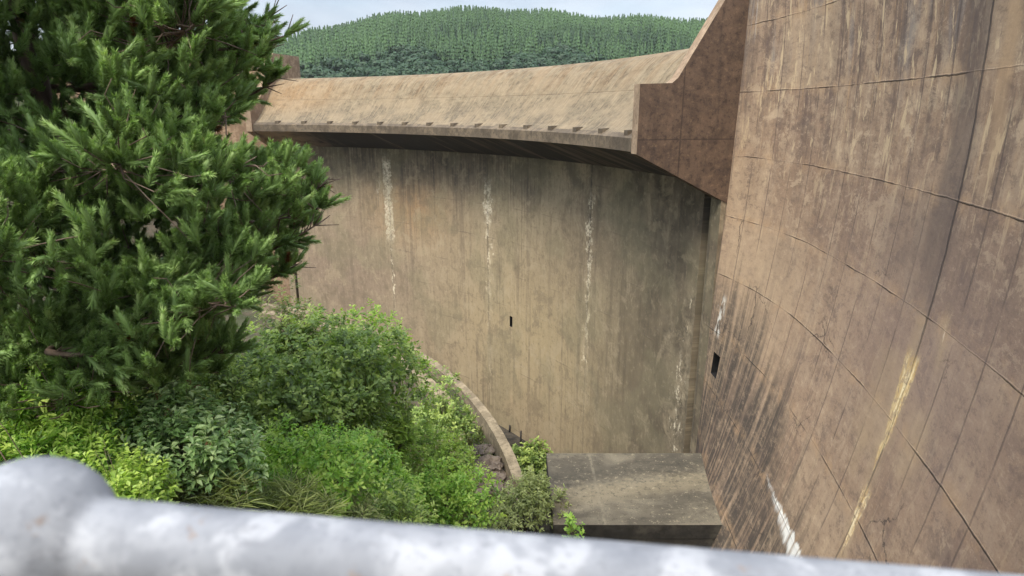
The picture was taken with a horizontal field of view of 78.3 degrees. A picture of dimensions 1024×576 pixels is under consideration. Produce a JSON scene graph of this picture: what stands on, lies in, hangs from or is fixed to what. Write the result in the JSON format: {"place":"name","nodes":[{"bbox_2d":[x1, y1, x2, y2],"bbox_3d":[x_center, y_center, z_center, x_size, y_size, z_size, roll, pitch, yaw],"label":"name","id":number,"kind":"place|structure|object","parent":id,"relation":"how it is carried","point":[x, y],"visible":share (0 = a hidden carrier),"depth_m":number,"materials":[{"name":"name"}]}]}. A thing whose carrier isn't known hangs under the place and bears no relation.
{"place":"outdoors","nodes":[
{"label":"outdoors","id":0,"kind":"place"},
{"bbox_2d":[0,95,549,534],"bbox_3d":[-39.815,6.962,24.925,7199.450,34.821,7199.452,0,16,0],"label":"ground","id":1,"kind":"structure","parent":0,"point":[152,230],"depth_m":48.19,"materials":[{"name":"green soil"}]},
{"bbox_2d":[0,361,145,480],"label":"feathery shrub","id":2,"kind":"object","parent":1,"relation":"on","point":[39,436],"visible":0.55,"depth_m":8.74,"materials":[{"name":"green plant"}]},
{"bbox_2d":[73,434,182,503],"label":"yellow shrub","id":3,"kind":"object","parent":1,"relation":"on","point":[145,483],"visible":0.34,"depth_m":8.15,"materials":[{"name":"green plant"}]},
{"bbox_2d":[76,365,268,498],"bbox_3d":[-5.564,2.697,10.351,3.190,3.028,2.824,0,16,0],"label":"tall broadleaf plant","id":4,"kind":"object","parent":1,"relation":"on","point":[204,434],"visible":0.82,"depth_m":9.65,"materials":[{"name":"green plant"}]},
{"bbox_2d":[0,0,351,462],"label":"pine tree","id":5,"kind":"object","parent":1,"relation":"on","point":[140,141],"visible":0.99,"depth_m":8.51,"materials":[{"name":"green plant"}]},
{"bbox_2d":[164,353,252,422],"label":"fern bush","id":6,"kind":"object","parent":1,"relation":"on","point":[235,393],"visible":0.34,"depth_m":16.57,"materials":[{"name":"green plant"}]},
{"bbox_2d":[158,455,278,510],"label":"grass clump","id":7,"kind":"object","parent":1,"relation":"on","point":[223,497],"visible":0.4,"depth_m":9.62,"materials":[{"name":"green plant"}]},
{"bbox_2d":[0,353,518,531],"bbox_3d":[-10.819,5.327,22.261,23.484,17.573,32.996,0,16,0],"label":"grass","id":8,"kind":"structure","parent":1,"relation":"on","point":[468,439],"depth_m":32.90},
{"bbox_2d":[15,364,511,526],"bbox_3d":[-10.935,5.342,22.254,23.042,17.367,33.035,0,16,0],"label":"ground cover","id":9,"kind":"object","parent":1,"relation":"on","point":[423,461],"visible":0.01,"depth_m":33.02,"materials":[{"name":"green plant"}]},
{"bbox_2d":[253,274,328,433],"bbox_3d":[-7.247,2.640,21.091,2.668,6.241,2.629,0,16,0],"label":"pale shoot shrub","id":10,"kind":"object","parent":1,"relation":"on","point":[284,310],"visible":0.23,"depth_m":20.59,"materials":[{"name":"green plant"}]},
{"bbox_2d":[232,464,351,517],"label":"grass clump","id":11,"kind":"object","parent":1,"relation":"on","point":[290,498],"visible":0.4,"depth_m":11.15,"materials":[{"name":"green plant"}]},
{"bbox_2d":[234,406,389,517],"bbox_3d":[-4.837,4.265,13.414,4.001,3.376,3.657,9,18,30],"label":"bright shrub","id":12,"kind":"object","parent":1,"relation":"on","point":[312,460],"visible":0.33,"depth_m":13.05,"materials":[{"name":"green plant"}]},
{"bbox_2d":[202,303,426,490],"bbox_3d":[-6.565,3.566,19.561,7.582,6.040,6.526,0,16,0],"label":"leafy shrub","id":13,"kind":"object","parent":1,"relation":"on","point":[319,380],"visible":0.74,"depth_m":18.72,"materials":[{"name":"green plant"}]},
{"bbox_2d":[259,311,453,416],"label":"stepped kerb","id":14,"kind":"structure","parent":1,"relation":"on","point":[272,313],"depth_m":45.96,"materials":[{"name":"concrete"}]},
{"bbox_2d":[321,479,392,520],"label":"weed clump","id":15,"kind":"object","parent":1,"relation":"on","point":[360,508],"visible":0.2,"depth_m":13.22,"materials":[{"name":"green plant"}]},
{"bbox_2d":[318,425,432,519],"bbox_3d":[-3.779,5.425,16.606,3.274,3.832,3.141,0,16,0],"label":"leafy bush","id":16,"kind":"object","parent":1,"relation":"on","point":[376,442],"visible":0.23,"depth_m":16.50,"materials":[{"name":"green plant"}]},
{"bbox_2d":[318,298,439,464],"bbox_3d":[-5.005,4.126,22.898,4.862,7.713,4.405,0,16,0],"label":"leafy shrub","id":17,"kind":"object","parent":1,"relation":"on","point":[389,346],"visible":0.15,"depth_m":22.17,"materials":[{"name":"green plant"}]},
{"bbox_2d":[262,303,523,486],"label":"pool sill","id":18,"kind":"structure","parent":1,"relation":"on","point":[493,434],"depth_m":39.78,"materials":[{"name":"concrete"}]},
{"bbox_2d":[368,393,423,481],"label":"upright plant","id":19,"kind":"object","parent":1,"relation":"on","point":[399,429],"visible":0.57,"depth_m":19.88,"materials":[{"name":"green plant"}]},
{"bbox_2d":[358,468,439,524],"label":"dark plant","id":20,"kind":"object","parent":1,"relation":"on","point":[398,515],"visible":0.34,"depth_m":14.81,"materials":[{"name":"green plant"}]},
{"bbox_2d":[368,419,480,510],"bbox_3d":[-3.447,7.185,24.207,4.567,4.502,4.388,0,16,0],"label":"flowering shrub","id":21,"kind":"object","parent":1,"relation":"on","point":[446,445],"visible":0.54,"depth_m":23.73,"materials":[{"name":"green plant"}]},
{"bbox_2d":[409,365,479,470],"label":"creeping scrub","id":22,"kind":"object","parent":1,"relation":"on","point":[445,419],"visible":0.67,"depth_m":33.61,"materials":[{"name":"green plant"}]},
{"bbox_2d":[405,449,507,528],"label":"bush","id":23,"kind":"object","parent":1,"relation":"on","point":[458,489],"visible":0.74,"depth_m":19.41,"materials":[{"name":"green plant"}]},
{"bbox_2d":[434,494,524,532],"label":"weed clump","id":24,"kind":"object","parent":1,"relation":"on","point":[513,523],"visible":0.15,"depth_m":20.78,"materials":[{"name":"green plant"}]},
{"bbox_2d":[469,443,494,457],"bbox_3d":[-1.859,9.785,37.517,1.751,0.929,1.559,-3,16,-12],"label":"boulder","id":25,"kind":"object","parent":1,"relation":"on","point":[490,449],"visible":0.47,"depth_m":37.15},
{"bbox_2d":[464,465,506,488],"bbox_3d":[-1.536,10.462,34.056,2.364,1.601,2.277,4,16,15],"label":"boulder","id":26,"kind":"object","parent":1,"relation":"on","point":[501,476],"visible":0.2,"depth_m":33.67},
{"bbox_2d":[472,454,505,474],"bbox_3d":[-1.353,10.132,35.071,1.959,1.654,2.076,-5,16,-18],"label":"boulder","id":27,"kind":"object","parent":1,"relation":"on","point":[494,463],"visible":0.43,"depth_m":34.71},
{"bbox_2d":[476,478,509,495],"bbox_3d":[-1.059,10.837,33.585,2.280,1.254,1.940,-14,21,-41],"label":"boulder","id":28,"kind":"object","parent":1,"relation":"on","point":[501,485],"visible":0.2,"depth_m":33.14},
{"bbox_2d":[499,425,541,458],"bbox_3d":[3.190,18.051,53.436,3.499,4.400,28.878,-9,18,-29],"label":"wall footing","id":29,"kind":"object","parent":1,"relation":"on","point":[512,438],"depth_m":59.01,"materials":[{"name":"concrete"}]},
{"bbox_2d":[511,435,552,499],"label":"pool scrub","id":30,"kind":"object","parent":1,"relation":"on","point":[530,457],"visible":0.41,"depth_m":47.60,"materials":[{"name":"green plant"}]},
{"bbox_2d":[494,466,571,533],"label":"scrub bush","id":31,"kind":"object","parent":1,"relation":"on","point":[536,488],"visible":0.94,"depth_m":28.08,"materials":[{"name":"green plant"}]},
{"bbox_2d":[56,0,1023,574],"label":"arch dam","id":32,"kind":"structure","parent":1,"relation":"on","point":[764,258],"depth_m":29.34,"materials":[{"name":"brown concrete"}]},
{"bbox_2d":[562,511,584,537],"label":"seedling bush","id":33,"kind":"object","parent":1,"relation":"on","point":[571,525],"visible":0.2,"depth_m":24.81,"materials":[{"name":"green plant"}]},
{"bbox_2d":[546,453,721,548],"bbox_3d":[6.020,17.109,32.523,8.400,15.700,6.000,0,16,0],"label":"outlet chamber","id":34,"kind":"object","parent":1,"relation":"on","point":[659,498],"visible":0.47,"depth_m":29.47,"materials":[{"name":"concrete"}]},
{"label":"walkway","id":35,"kind":"structure","parent":1,"relation":"on","visible":0},
{"bbox_2d":[0,456,1023,575],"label":"handrail","id":36,"kind":"object","parent":35,"relation":"on","point":[60,516],"visible":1,"depth_m":0.47,"materials":[{"name":"metal"}]},
{"bbox_2d":[1,0,717,50],"label":"sky","id":37,"kind":"structure","parent":0,"point":[319,12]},
{"bbox_3d":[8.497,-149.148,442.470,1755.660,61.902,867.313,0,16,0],"label":"hill","id":38,"kind":"structure","parent":0,"visible":0},
{"bbox_2d":[306,68,325,75],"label":"leafy tree","id":39,"kind":"object","parent":38,"relation":"on","point":[310,69],"visible":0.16,"depth_m":188.82,"materials":[{"name":"green plant"}]},
{"bbox_2d":[315,44,321,65],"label":"plantation pine","id":40,"kind":"object","parent":38,"relation":"on","point":[319,53],"visible":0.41,"depth_m":210.65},
{"bbox_2d":[323,42,328,57],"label":"plantation pine","id":41,"kind":"object","parent":38,"relation":"on","point":[326,50],"visible":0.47,"depth_m":216.48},
{"bbox_2d":[317,56,339,67],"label":"leafy tree","id":42,"kind":"object","parent":38,"relation":"on","point":[327,61],"visible":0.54,"depth_m":205.29,"materials":[{"name":"green plant"}]},
{"bbox_2d":[336,40,343,58],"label":"plantation pine","id":43,"kind":"object","parent":38,"relation":"on","point":[339,52],"visible":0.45,"depth_m":212.93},
{"bbox_2d":[332,73,349,77],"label":"leafy tree","id":44,"kind":"object","parent":38,"relation":"on","point":[339,75],"visible":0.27,"depth_m":184.44,"materials":[{"name":"green plant"}]},
{"bbox_2d":[329,60,355,71],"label":"leafy tree","id":45,"kind":"object","parent":38,"relation":"on","point":[338,66],"visible":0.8,"depth_m":201.13,"materials":[{"name":"green plant"}]},
{"bbox_2d":[343,39,350,58],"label":"plantation pine","id":46,"kind":"object","parent":38,"relation":"on","point":[344,48],"visible":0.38,"depth_m":215.51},
{"bbox_2d":[346,41,352,59],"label":"plantation pine","id":47,"kind":"object","parent":38,"relation":"on","point":[348,53],"visible":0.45,"depth_m":213.76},
{"bbox_2d":[343,67,367,76],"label":"leafy tree","id":48,"kind":"object","parent":38,"relation":"on","point":[355,73],"visible":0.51,"depth_m":190.97,"materials":[{"name":"green plant"}]},
{"bbox_2d":[354,44,359,62],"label":"plantation pine","id":49,"kind":"object","parent":38,"relation":"on","point":[357,53],"visible":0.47,"depth_m":211.15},
{"bbox_2d":[351,52,370,61],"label":"leafy tree","id":50,"kind":"object","parent":38,"relation":"on","point":[365,57],"visible":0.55,"depth_m":215.34,"materials":[{"name":"green plant"}]},
{"bbox_2d":[354,61,371,67],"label":"leafy tree","id":51,"kind":"object","parent":38,"relation":"on","point":[364,64],"visible":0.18,"depth_m":202.69,"materials":[{"name":"green plant"}]},
{"bbox_2d":[361,68,376,75],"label":"leafy tree","id":52,"kind":"object","parent":38,"relation":"on","point":[367,71],"visible":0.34,"depth_m":194.50,"materials":[{"name":"green plant"}]},
{"bbox_2d":[370,41,377,60],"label":"plantation pine","id":53,"kind":"object","parent":38,"relation":"on","point":[373,52],"visible":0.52,"depth_m":214.51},
{"bbox_2d":[368,70,381,76],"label":"leafy tree","id":54,"kind":"object","parent":38,"relation":"on","point":[373,74],"visible":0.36,"depth_m":192.39,"materials":[{"name":"green plant"}]},
{"bbox_2d":[370,59,387,66],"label":"leafy tree","id":55,"kind":"object","parent":38,"relation":"on","point":[376,63],"visible":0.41,"depth_m":208.46,"materials":[{"name":"green plant"}]},
{"bbox_2d":[378,60,400,68],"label":"leafy tree","id":56,"kind":"object","parent":38,"relation":"on","point":[383,65],"visible":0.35,"depth_m":199.71,"materials":[{"name":"green plant"}]},
{"bbox_2d":[379,70,401,75],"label":"leafy tree","id":57,"kind":"object","parent":38,"relation":"on","point":[387,73],"visible":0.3,"depth_m":189.61,"materials":[{"name":"green plant"}]},
{"bbox_2d":[380,51,404,60],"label":"leafy tree","id":58,"kind":"object","parent":38,"relation":"on","point":[392,54],"visible":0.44,"depth_m":211.82,"materials":[{"name":"green plant"}]},
{"bbox_2d":[388,67,405,74],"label":"leafy tree","id":59,"kind":"object","parent":38,"relation":"on","point":[390,69],"visible":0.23,"depth_m":192.17,"materials":[{"name":"green plant"}]},
{"bbox_2d":[401,70,416,74],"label":"leafy tree","id":60,"kind":"object","parent":38,"relation":"on","point":[404,73],"visible":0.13,"depth_m":190.81,"materials":[{"name":"green plant"}]},
{"bbox_2d":[401,47,417,55],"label":"leafy tree","id":61,"kind":"object","parent":38,"relation":"on","point":[409,50],"visible":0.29,"depth_m":220.39,"materials":[{"name":"green plant"}]},
{"bbox_2d":[402,57,421,62],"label":"leafy tree","id":62,"kind":"object","parent":38,"relation":"on","point":[409,59],"visible":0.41,"depth_m":207.90,"materials":[{"name":"green plant"}]},
{"bbox_2d":[408,62,424,68],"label":"leafy tree","id":63,"kind":"object","parent":38,"relation":"on","point":[412,66],"visible":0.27,"depth_m":200.05,"materials":[{"name":"green plant"}]},
{"bbox_2d":[409,68,425,74],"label":"leafy tree","id":64,"kind":"object","parent":38,"relation":"on","point":[420,71],"visible":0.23,"depth_m":192.64,"materials":[{"name":"green plant"}]},
{"bbox_2d":[408,58,432,66],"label":"leafy tree","id":65,"kind":"object","parent":38,"relation":"on","point":[417,61],"visible":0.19,"depth_m":203.16,"materials":[{"name":"green plant"}]},
{"bbox_2d":[411,46,430,53],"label":"leafy tree","id":66,"kind":"object","parent":38,"relation":"on","point":[421,48],"visible":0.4,"depth_m":219.12,"materials":[{"name":"green plant"}]},
{"bbox_2d":[420,64,436,72],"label":"leafy tree","id":67,"kind":"object","parent":38,"relation":"on","point":[426,67],"visible":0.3,"depth_m":196.68,"materials":[{"name":"green plant"}]},
{"bbox_2d":[417,50,441,60],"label":"leafy tree","id":68,"kind":"object","parent":38,"relation":"on","point":[431,54],"visible":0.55,"depth_m":213.36,"materials":[{"name":"green plant"}]},
{"bbox_2d":[428,60,446,65],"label":"leafy tree","id":69,"kind":"object","parent":38,"relation":"on","point":[440,62],"visible":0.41,"depth_m":208.29,"materials":[{"name":"green plant"}]},
{"bbox_2d":[438,37,445,61],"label":"plantation pine","id":70,"kind":"object","parent":38,"relation":"on","point":[441,50],"visible":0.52,"depth_m":217.85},
{"bbox_2d":[435,66,453,72],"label":"leafy tree","id":71,"kind":"object","parent":38,"relation":"on","point":[445,69],"visible":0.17,"depth_m":195.85,"materials":[{"name":"green plant"}]},
{"bbox_2d":[444,36,449,59],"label":"plantation pine","id":72,"kind":"object","parent":38,"relation":"on","point":[446,44],"visible":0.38,"depth_m":220.80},
{"bbox_2d":[445,37,451,61],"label":"plantation pine","id":73,"kind":"object","parent":38,"relation":"on","point":[448,50],"visible":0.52,"depth_m":218.49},
{"bbox_2d":[450,42,456,60],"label":"plantation pine","id":74,"kind":"object","parent":38,"relation":"on","point":[452,54],"visible":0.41,"depth_m":215.61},
{"bbox_2d":[445,59,462,65],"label":"leafy tree","id":75,"kind":"object","parent":38,"relation":"on","point":[451,62],"visible":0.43,"depth_m":209.56,"materials":[{"name":"green plant"}]},
{"bbox_2d":[456,34,460,55],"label":"plantation pine","id":76,"kind":"object","parent":38,"relation":"on","point":[458,45],"visible":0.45,"depth_m":224.16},
{"bbox_2d":[458,42,463,60],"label":"plantation pine","id":77,"kind":"object","parent":38,"relation":"on","point":[461,58],"visible":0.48,"depth_m":216.24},
{"bbox_2d":[452,60,471,70],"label":"leafy tree","id":78,"kind":"object","parent":38,"relation":"on","point":[458,65],"visible":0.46,"depth_m":204.56,"materials":[{"name":"green plant"}]},
{"bbox_2d":[460,37,468,61],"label":"plantation pine","id":79,"kind":"object","parent":38,"relation":"on","point":[464,48],"visible":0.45,"depth_m":219.00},
{"bbox_2d":[455,65,475,72],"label":"leafy tree","id":80,"kind":"object","parent":38,"relation":"on","point":[464,68],"visible":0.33,"depth_m":199.03,"materials":[{"name":"green plant"}]},
{"bbox_2d":[466,34,469,59],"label":"plantation pine","id":81,"kind":"object","parent":38,"relation":"on","point":[467,41],"visible":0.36,"depth_m":224.45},
{"bbox_2d":[467,38,475,61],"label":"plantation pine","id":82,"kind":"object","parent":38,"relation":"on","point":[472,51],"visible":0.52,"depth_m":216.59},
{"bbox_2d":[477,34,481,56],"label":"plantation pine","id":83,"kind":"object","parent":38,"relation":"on","point":[478,45],"visible":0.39,"depth_m":222.00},
{"bbox_2d":[471,59,489,67],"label":"leafy tree","id":84,"kind":"object","parent":38,"relation":"on","point":[477,62],"visible":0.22,"depth_m":204.56,"materials":[{"name":"green plant"}]},
{"bbox_2d":[255,5,707,77],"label":"plantation forest","id":85,"kind":"object","parent":38,"relation":"on","point":[398,31],"visible":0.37,"depth_m":258.77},
{"bbox_2d":[472,62,491,70],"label":"leafy tree","id":86,"kind":"object","parent":38,"relation":"on","point":[480,66],"visible":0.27,"depth_m":201.74,"materials":[{"name":"green plant"}]},
{"bbox_2d":[480,47,484,61],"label":"plantation pine","id":87,"kind":"object","parent":38,"relation":"on","point":[482,55],"visible":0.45,"depth_m":211.16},
{"bbox_2d":[486,44,491,63],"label":"plantation pine","id":88,"kind":"object","parent":38,"relation":"on","point":[488,59],"visible":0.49,"depth_m":211.48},
{"bbox_2d":[491,43,496,60],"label":"plantation pine","id":89,"kind":"object","parent":38,"relation":"on","point":[494,51],"visible":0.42,"depth_m":216.76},
{"bbox_2d":[488,62,504,69],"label":"leafy tree","id":90,"kind":"object","parent":38,"relation":"on","point":[495,65],"visible":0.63,"depth_m":204.00,"materials":[{"name":"green plant"}]},
{"bbox_2d":[491,59,509,64],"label":"leafy tree","id":91,"kind":"object","parent":38,"relation":"on","point":[502,61],"visible":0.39,"depth_m":206.43,"materials":[{"name":"green plant"}]},
{"bbox_2d":[501,39,505,59],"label":"plantation pine","id":92,"kind":"object","parent":38,"relation":"on","point":[503,55],"visible":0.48,"depth_m":213.97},
{"bbox_2d":[506,36,511,54],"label":"plantation pine","id":93,"kind":"object","parent":38,"relation":"on","point":[508,47],"visible":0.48,"depth_m":225.23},
{"bbox_2d":[502,52,516,58],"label":"leafy tree","id":94,"kind":"object","parent":38,"relation":"on","point":[509,55],"visible":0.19,"depth_m":215.99,"materials":[{"name":"green plant"}]},
{"bbox_2d":[501,61,526,69],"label":"leafy tree","id":95,"kind":"object","parent":38,"relation":"on","point":[513,64],"visible":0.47,"depth_m":201.94,"materials":[{"name":"green plant"}]},
{"bbox_2d":[506,57,521,61],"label":"leafy tree","id":96,"kind":"object","parent":38,"relation":"on","point":[513,59],"visible":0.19,"depth_m":212.24,"materials":[{"name":"green plant"}]},
{"bbox_2d":[520,55,535,62],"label":"leafy tree","id":97,"kind":"object","parent":38,"relation":"on","point":[527,57],"visible":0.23,"depth_m":213.59,"materials":[{"name":"green plant"}]},
{"bbox_2d":[522,60,541,66],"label":"leafy tree","id":98,"kind":"object","parent":38,"relation":"on","point":[531,62],"visible":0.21,"depth_m":208.10,"materials":[{"name":"green plant"}]},
{"bbox_2d":[533,57,547,66],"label":"leafy tree","id":99,"kind":"object","parent":38,"relation":"on","point":[540,60],"visible":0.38,"depth_m":212.00,"materials":[{"name":"green plant"}]},
{"bbox_2d":[540,53,558,58],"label":"leafy tree","id":100,"kind":"object","parent":38,"relation":"on","point":[550,56],"visible":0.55,"depth_m":217.56,"materials":[{"name":"green plant"}]},
{"bbox_2d":[541,47,562,56],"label":"leafy tree","id":101,"kind":"object","parent":38,"relation":"on","point":[549,51],"visible":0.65,"depth_m":219.70,"materials":[{"name":"green plant"}]},
{"bbox_2d":[546,61,563,65],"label":"leafy tree","id":102,"kind":"object","parent":38,"relation":"on","point":[553,63],"visible":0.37,"depth_m":206.18,"materials":[{"name":"green plant"}]},
{"bbox_2d":[552,52,572,60],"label":"leafy tree","id":103,"kind":"object","parent":38,"relation":"on","point":[559,57],"visible":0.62,"depth_m":214.94,"materials":[{"name":"green plant"}]},
{"bbox_2d":[566,48,585,55],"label":"leafy tree","id":104,"kind":"object","parent":38,"relation":"on","point":[575,51],"visible":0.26,"depth_m":218.34,"materials":[{"name":"green plant"}]},
{"bbox_2d":[567,57,585,63],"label":"leafy tree","id":105,"kind":"object","parent":38,"relation":"on","point":[579,60],"visible":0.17,"depth_m":206.55,"materials":[{"name":"green plant"}]},
{"bbox_2d":[568,53,587,61],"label":"leafy tree","id":106,"kind":"object","parent":38,"relation":"on","point":[576,54],"visible":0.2,"depth_m":211.19,"materials":[{"name":"green plant"}]},
{"bbox_2d":[580,55,595,62],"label":"leafy tree","id":107,"kind":"object","parent":38,"relation":"on","point":[589,59],"visible":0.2,"depth_m":210.07,"materials":[{"name":"green plant"}]},
{"bbox_2d":[589,38,593,54],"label":"plantation pine","id":108,"kind":"object","parent":38,"relation":"on","point":[591,49],"visible":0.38,"depth_m":223.11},
{"bbox_2d":[588,54,606,61],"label":"leafy tree","id":109,"kind":"object","parent":38,"relation":"on","point":[599,58],"visible":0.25,"depth_m":210.93,"materials":[{"name":"green plant"}]},
{"bbox_2d":[609,42,613,58],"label":"plantation pine","id":110,"kind":"object","parent":38,"relation":"on","point":[611,53],"visible":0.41,"depth_m":219.40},
{"bbox_2d":[628,39,634,56],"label":"plantation pine","id":111,"kind":"object","parent":38,"relation":"on","point":[632,45],"visible":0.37,"depth_m":221.89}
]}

